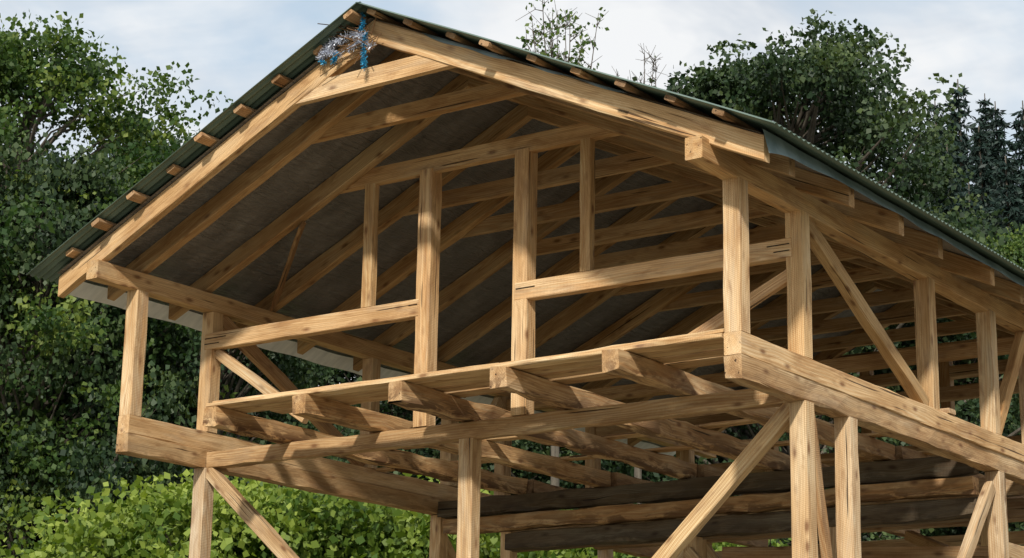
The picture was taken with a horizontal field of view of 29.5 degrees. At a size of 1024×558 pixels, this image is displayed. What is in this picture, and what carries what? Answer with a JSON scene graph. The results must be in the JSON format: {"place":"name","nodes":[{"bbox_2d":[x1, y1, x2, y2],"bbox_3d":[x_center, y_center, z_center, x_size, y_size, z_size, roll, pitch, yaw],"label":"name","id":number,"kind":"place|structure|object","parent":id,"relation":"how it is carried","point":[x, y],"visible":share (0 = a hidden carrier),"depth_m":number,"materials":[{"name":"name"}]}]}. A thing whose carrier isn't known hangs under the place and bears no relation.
{"place":"outdoors","nodes":[
{"label":"outdoors","id":0,"kind":"place"},
{"bbox_2d":[0,0,1023,385],"label":"sky","id":1,"kind":"structure","parent":0,"point":[228,45],"materials":[{"name":"white"}]},
{"bbox_3d":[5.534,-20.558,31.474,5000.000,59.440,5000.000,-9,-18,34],"label":"ground","id":2,"kind":"structure","parent":0,"visible":0},
{"bbox_2d":[0,10,246,557],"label":"maple tree","id":3,"kind":"object","parent":2,"relation":"on","point":[69,80],"visible":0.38,"depth_m":35.76,"materials":[{"name":"green plant"}]},
{"bbox_2d":[76,117,253,414],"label":"maple tree","id":4,"kind":"object","parent":2,"relation":"on","point":[177,141],"depth_m":47.02,"materials":[{"name":"green plant"}]},
{"bbox_2d":[0,461,791,557],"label":"shrub hedge","id":5,"kind":"object","parent":2,"relation":"on","point":[304,524],"visible":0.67,"depth_m":27.29,"materials":[{"name":"green plant"}]},
{"bbox_2d":[0,130,1023,557],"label":"forest","id":6,"kind":"object","parent":2,"relation":"on","point":[302,374],"visible":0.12,"depth_m":34.33,"materials":[{"name":"green plant"}]},
{"bbox_2d":[26,1,1023,557],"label":"timber house frame","id":7,"kind":"object","parent":2,"relation":"on","point":[484,249],"visible":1,"depth_m":18.31,"materials":[{"name":"wood"}]},
{"bbox_2d":[315,11,380,76],"bbox_3d":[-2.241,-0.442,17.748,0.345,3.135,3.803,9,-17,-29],"label":"tinsel garland","id":8,"kind":"object","parent":7,"relation":"on","point":[361,37],"visible":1,"depth_m":16.76,"materials":[{"name":"silver plastic"}]},
{"bbox_2d":[516,0,608,485],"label":"slender tree","id":9,"kind":"object","parent":2,"relation":"on","point":[554,481],"visible":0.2,"depth_m":38.12,"materials":[{"name":"green plant"}]},
{"bbox_2d":[612,43,672,503],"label":"bare top tree","id":10,"kind":"object","parent":2,"relation":"on","point":[637,472],"visible":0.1,"depth_m":40.42,"materials":[{"name":"green plant"}]},
{"bbox_2d":[563,8,1023,546],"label":"broadleaf tree","id":11,"kind":"object","parent":2,"relation":"on","point":[831,82],"visible":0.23,"depth_m":41.95,"materials":[{"name":"green plant"}]},
{"bbox_2d":[903,79,1023,242],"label":"conifer forest","id":12,"kind":"object","parent":2,"relation":"on","point":[997,178],"visible":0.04,"depth_m":78.18,"materials":[{"name":"green plant"}]},
{"bbox_2d":[959,222,1023,268],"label":"bright broadleaf tree","id":13,"kind":"object","parent":2,"relation":"on","point":[1014,248],"visible":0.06,"depth_m":59.16,"materials":[{"name":"green plant"}]}
]}

